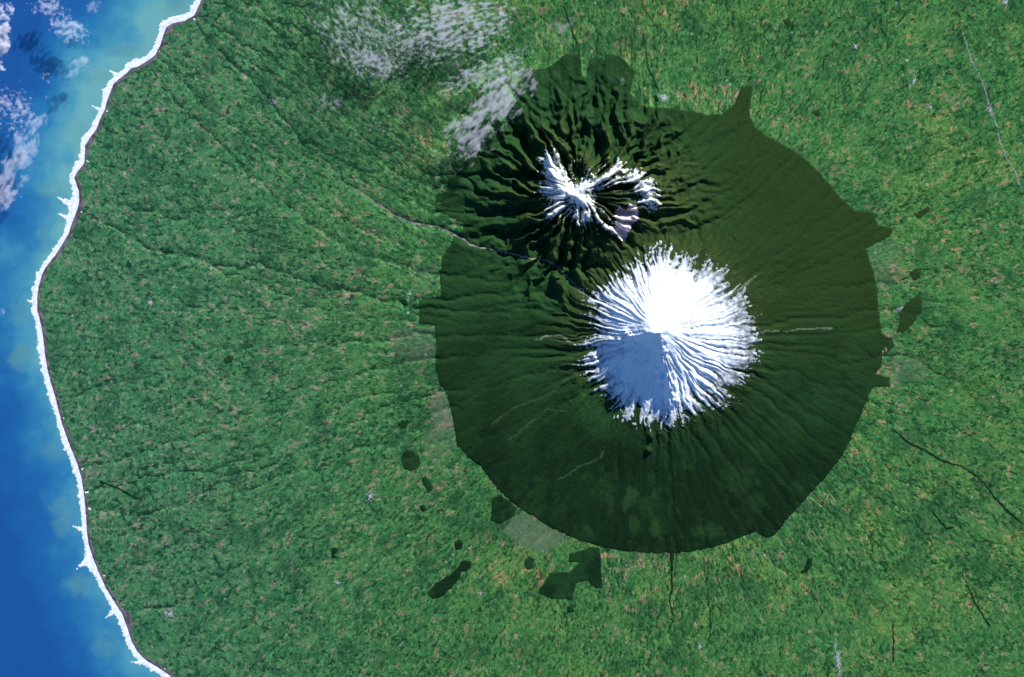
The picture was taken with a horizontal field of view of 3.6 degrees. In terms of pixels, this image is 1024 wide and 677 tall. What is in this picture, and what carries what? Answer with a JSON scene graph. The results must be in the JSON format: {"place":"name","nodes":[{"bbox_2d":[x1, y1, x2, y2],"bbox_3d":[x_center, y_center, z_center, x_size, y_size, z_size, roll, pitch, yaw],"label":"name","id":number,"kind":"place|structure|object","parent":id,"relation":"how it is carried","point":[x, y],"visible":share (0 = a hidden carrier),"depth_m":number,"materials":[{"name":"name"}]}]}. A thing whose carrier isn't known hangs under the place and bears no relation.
{"place":"outdoors","nodes":[
{"label":"outdoors","id":0,"kind":"place"},
{"bbox_2d":[0,0,195,676],"bbox_3d":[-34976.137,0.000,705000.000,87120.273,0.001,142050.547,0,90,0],"label":"sea","id":1,"kind":"structure","parent":0,"point":[59,59],"depth_m":705000.00,"materials":[{"name":"liquid"}]},
{"bbox_2d":[27,0,200,676],"bbox_3d":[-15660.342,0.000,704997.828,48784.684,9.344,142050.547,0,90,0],"label":"surf","id":2,"kind":"structure","parent":1,"relation":"on","point":[72,203],"depth_m":704995.19,"materials":[{"name":"liquid"}]},
{"bbox_2d":[37,0,204,676],"bbox_3d":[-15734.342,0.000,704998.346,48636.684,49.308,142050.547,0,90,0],"label":"beach","id":3,"kind":"structure","parent":0,"point":[127,619],"depth_m":704986.81,"materials":[{"name":"white sand"}]},
{"bbox_2d":[354,189,595,299],"bbox_3d":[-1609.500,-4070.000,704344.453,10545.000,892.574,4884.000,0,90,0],"label":"river","id":4,"kind":"structure","parent":0,"point":[465,240],"depth_m":704629.44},
{"bbox_2d":[492,381,570,424],"bbox_3d":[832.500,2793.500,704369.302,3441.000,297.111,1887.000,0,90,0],"label":"stream","id":5,"kind":"structure","parent":0,"point":[524,404],"depth_m":704443.88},
{"bbox_2d":[40,0,1023,676],"bbox_3d":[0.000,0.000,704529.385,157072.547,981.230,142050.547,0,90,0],"label":"farmland","id":6,"kind":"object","parent":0,"point":[228,210],"visible":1,"depth_m":704701.44,"materials":[{"name":"green plant"}]},
{"bbox_2d":[100,480,141,499],"bbox_3d":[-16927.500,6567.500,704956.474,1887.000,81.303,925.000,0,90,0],"label":"riverside trees","id":7,"kind":"object","parent":6,"relation":"on","point":[123,491],"visible":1,"depth_m":704941.88,"materials":[{"name":"green plant"}]},
{"bbox_2d":[162,609,176,619],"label":"town","id":8,"kind":"object","parent":6,"relation":"on","point":[170,613],"visible":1,"depth_m":704933.69},
{"bbox_2d":[224,355,233,363],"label":"wood","id":9,"kind":"object","parent":6,"relation":"on","point":[228,359],"visible":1,"depth_m":704804.12,"materials":[{"name":"green plant"}]},
{"bbox_2d":[331,547,337,557],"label":"wood","id":10,"kind":"object","parent":6,"relation":"on","point":[334,550],"visible":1,"depth_m":704770.19,"materials":[{"name":"green plant"}]},
{"bbox_2d":[398,420,409,428],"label":"wood","id":11,"kind":"object","parent":6,"relation":"on","point":[403,424],"visible":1,"depth_m":704639.50,"materials":[{"name":"green plant"}]},
{"bbox_2d":[402,299,407,307],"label":"wood","id":12,"kind":"object","parent":6,"relation":"on","point":[405,303],"visible":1,"depth_m":704658.81,"materials":[{"name":"green plant"}]},
{"bbox_2d":[401,449,419,470],"bbox_3d":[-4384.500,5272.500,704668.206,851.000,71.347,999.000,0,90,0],"label":"wood","id":13,"kind":"object","parent":6,"relation":"on","point":[410,460],"visible":1,"depth_m":704652.88,"materials":[{"name":"green plant"}]},
{"bbox_2d":[420,505,426,511],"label":"wood","id":14,"kind":"object","parent":6,"relation":"on","point":[423,508],"visible":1,"depth_m":704674.44,"materials":[{"name":"green plant"}]},
{"bbox_2d":[422,477,432,492],"bbox_3d":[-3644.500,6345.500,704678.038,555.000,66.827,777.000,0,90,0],"label":"wood","id":15,"kind":"object","parent":6,"relation":"on","point":[428,486],"visible":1,"depth_m":704667.69,"materials":[{"name":"green plant"}]},
{"bbox_2d":[427,560,470,598],"bbox_3d":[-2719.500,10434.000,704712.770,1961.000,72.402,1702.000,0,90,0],"label":"wood","id":16,"kind":"object","parent":6,"relation":"on","point":[441,588],"visible":1,"depth_m":704705.75,"materials":[{"name":"green plant"}]},
{"bbox_2d":[454,539,462,549],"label":"wood","id":17,"kind":"object","parent":6,"relation":"on","point":[458,543],"visible":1,"depth_m":704676.75,"materials":[{"name":"green plant"}]},
{"bbox_2d":[490,495,516,523],"bbox_3d":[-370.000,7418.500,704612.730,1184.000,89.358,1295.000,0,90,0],"label":"wood","id":18,"kind":"object","parent":6,"relation":"on","point":[503,509],"visible":1,"depth_m":704603.50,"materials":[{"name":"green plant"}]},
{"bbox_2d":[524,556,534,569],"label":"wood","id":19,"kind":"object","parent":6,"relation":"on","point":[529,563],"visible":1,"depth_m":704629.31,"materials":[{"name":"green plant"}]},
{"bbox_2d":[538,546,601,599],"bbox_3d":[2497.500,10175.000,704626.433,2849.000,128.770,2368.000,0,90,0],"label":"wood","id":20,"kind":"object","parent":6,"relation":"on","point":[559,585],"visible":1,"depth_m":704624.50,"materials":[{"name":"green plant"}]},
{"bbox_2d":[567,605,574,613],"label":"wood","id":21,"kind":"object","parent":6,"relation":"on","point":[570,609],"visible":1,"depth_m":704675.56,"materials":[{"name":"green plant"}]},
{"bbox_2d":[563,6,580,56],"bbox_3d":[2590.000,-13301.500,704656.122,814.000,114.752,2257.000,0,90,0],"label":"riverside trees","id":22,"kind":"object","parent":6,"relation":"on","point":[572,31],"visible":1,"depth_m":704674.06,"materials":[{"name":"green plant"}]},
{"bbox_2d":[643,33,658,91],"bbox_3d":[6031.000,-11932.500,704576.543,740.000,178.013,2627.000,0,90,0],"label":"riverside trees","id":23,"kind":"object","parent":6,"relation":"on","point":[656,84],"visible":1,"depth_m":704597.44,"materials":[{"name":"green plant"}]},
{"bbox_2d":[418,53,892,569],"bbox_3d":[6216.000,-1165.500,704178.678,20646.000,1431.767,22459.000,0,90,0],"label":"forest","id":24,"kind":"object","parent":6,"relation":"on","point":[744,196],"visible":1,"depth_m":704471.38,"materials":[{"name":"green plant"}]},
{"bbox_2d":[669,569,673,615],"bbox_3d":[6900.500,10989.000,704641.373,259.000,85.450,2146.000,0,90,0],"label":"riverside trees","id":25,"kind":"object","parent":6,"relation":"on","point":[671,590],"visible":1,"depth_m":704631.88,"materials":[{"name":"green plant"}]},
{"bbox_2d":[783,18,790,27],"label":"wood","id":26,"kind":"object","parent":6,"relation":"on","point":[787,22],"visible":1,"depth_m":704656.06,"materials":[{"name":"green plant"}]},
{"bbox_2d":[799,558,811,573],"bbox_3d":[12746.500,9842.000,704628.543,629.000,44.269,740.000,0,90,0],"label":"wood","id":27,"kind":"object","parent":6,"relation":"on","point":[808,565],"visible":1,"depth_m":704621.44,"materials":[{"name":"green plant"}]},
{"bbox_2d":[812,109,820,115],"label":"wood","id":28,"kind":"object","parent":6,"relation":"on","point":[816,113],"visible":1,"depth_m":704613.94,"materials":[{"name":"green plant"}]},
{"bbox_2d":[833,639,842,675],"bbox_3d":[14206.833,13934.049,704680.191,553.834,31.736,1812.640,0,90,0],"label":"town","id":29,"kind":"object","parent":6,"relation":"on","point":[837,661],"visible":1,"depth_m":704676.25},
{"bbox_2d":[886,339,893,351],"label":"wood","id":30,"kind":"object","parent":6,"relation":"on","point":[889,345],"visible":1,"depth_m":704570.81,"materials":[{"name":"green plant"}]},
{"bbox_2d":[892,622,894,661],"bbox_3d":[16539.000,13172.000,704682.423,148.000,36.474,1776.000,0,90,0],"label":"riverside trees","id":31,"kind":"object","parent":6,"relation":"on","point":[893,642],"visible":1,"depth_m":704675.06,"materials":[{"name":"green plant"}]},
{"bbox_2d":[897,295,922,332],"bbox_3d":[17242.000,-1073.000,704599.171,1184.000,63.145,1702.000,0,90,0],"label":"wood","id":32,"kind":"object","parent":6,"relation":"on","point":[910,311],"visible":1,"depth_m":704589.81,"materials":[{"name":"green plant"}]},
{"bbox_2d":[910,268,920,280],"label":"wood","id":33,"kind":"object","parent":6,"relation":"on","point":[915,273],"visible":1,"depth_m":704604.38,"materials":[{"name":"green plant"}]},
{"bbox_2d":[915,206,930,218],"bbox_3d":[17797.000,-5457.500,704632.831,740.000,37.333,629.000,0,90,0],"label":"wood","id":34,"kind":"object","parent":6,"relation":"on","point":[921,214],"visible":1,"depth_m":704626.44,"materials":[{"name":"green plant"}]},
{"bbox_2d":[932,510,953,528],"bbox_3d":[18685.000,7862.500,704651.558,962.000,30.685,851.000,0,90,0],"label":"riverside trees","id":35,"kind":"object","parent":6,"relation":"on","point":[936,516],"visible":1,"depth_m":704645.75,"materials":[{"name":"green plant"}]},
{"bbox_2d":[894,429,1022,524],"bbox_3d":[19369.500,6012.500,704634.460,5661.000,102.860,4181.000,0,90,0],"label":"riverside trees","id":36,"kind":"object","parent":6,"relation":"on","point":[970,471],"visible":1,"depth_m":704642.19,"materials":[{"name":"green plant"}]},
{"bbox_2d":[967,585,990,626],"bbox_3d":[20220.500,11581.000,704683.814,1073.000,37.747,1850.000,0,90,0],"label":"riverside trees","id":37,"kind":"object","parent":6,"relation":"on","point":[986,621],"visible":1,"depth_m":704677.06,"materials":[{"name":"green plant"}]},
{"bbox_2d":[508,409,572,439],"bbox_3d":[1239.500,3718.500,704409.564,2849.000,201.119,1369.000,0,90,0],"label":"stream","id":38,"kind":"structure","parent":0,"point":[529,423],"depth_m":704438.38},
{"bbox_2d":[534,334,579,345],"bbox_3d":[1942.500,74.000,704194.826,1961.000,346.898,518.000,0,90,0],"label":"stream","id":39,"kind":"structure","parent":0,"point":[557,335],"depth_m":704262.50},
{"bbox_2d":[557,446,604,479],"bbox_3d":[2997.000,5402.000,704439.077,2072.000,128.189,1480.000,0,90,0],"label":"stream","id":40,"kind":"structure","parent":0,"point":[583,465],"depth_m":704456.38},
{"bbox_2d":[524,135,664,227],"bbox_3d":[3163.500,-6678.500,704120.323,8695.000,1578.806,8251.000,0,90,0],"label":"hills","id":41,"kind":"structure","parent":0,"point":[617,202],"depth_m":703722.94,"materials":[{"name":"white snow"}]},
{"bbox_2d":[531,145,661,239],"bbox_3d":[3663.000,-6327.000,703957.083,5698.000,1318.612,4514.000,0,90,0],"label":"ridge snow","id":42,"kind":"structure","parent":41,"relation":"on","point":[559,189],"depth_m":703730.25,"materials":[{"name":"white snow"}]},
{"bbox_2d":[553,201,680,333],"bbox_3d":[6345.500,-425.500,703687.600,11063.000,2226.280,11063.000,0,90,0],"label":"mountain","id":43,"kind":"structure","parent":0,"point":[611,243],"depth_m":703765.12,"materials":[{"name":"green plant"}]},
{"bbox_2d":[609,204,638,240],"bbox_3d":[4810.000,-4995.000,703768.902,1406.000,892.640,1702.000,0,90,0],"label":"scree","id":44,"kind":"structure","parent":43,"relation":"on","point":[626,219],"depth_m":703807.94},
{"bbox_2d":[573,241,763,432],"bbox_3d":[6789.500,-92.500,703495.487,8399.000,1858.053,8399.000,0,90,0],"label":"snow cap","id":45,"kind":"object","parent":43,"relation":"on","point":[671,338],"visible":1,"depth_m":703840.81,"materials":[{"name":"white snow"}]},
{"bbox_2d":[729,275,756,296],"bbox_3d":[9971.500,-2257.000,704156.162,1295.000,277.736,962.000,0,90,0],"label":"stream","id":46,"kind":"structure","parent":0,"point":[745,284],"depth_m":704197.38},
{"bbox_2d":[754,289,785,298],"bbox_3d":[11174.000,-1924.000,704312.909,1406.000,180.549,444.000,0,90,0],"label":"stream","id":47,"kind":"structure","parent":0,"point":[773,290],"depth_m":704343.31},
{"bbox_2d":[758,327,832,333],"bbox_3d":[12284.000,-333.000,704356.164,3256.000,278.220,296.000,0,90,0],"label":"stream","id":48,"kind":"structure","parent":0,"point":[796,329],"depth_m":704409.81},
{"bbox_2d":[835,632,839,674],"bbox_3d":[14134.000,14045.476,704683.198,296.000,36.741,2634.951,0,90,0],"label":"road","id":49,"kind":"structure","parent":0,"point":[836,652],"depth_m":704678.00,"materials":[{"name":"grey asphalt"}]},
{"bbox_2d":[962,31,1020,187],"bbox_3d":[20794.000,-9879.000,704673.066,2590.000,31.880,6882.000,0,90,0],"label":"road","id":50,"kind":"structure","parent":0,"point":[991,111],"depth_m":704669.38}
]}

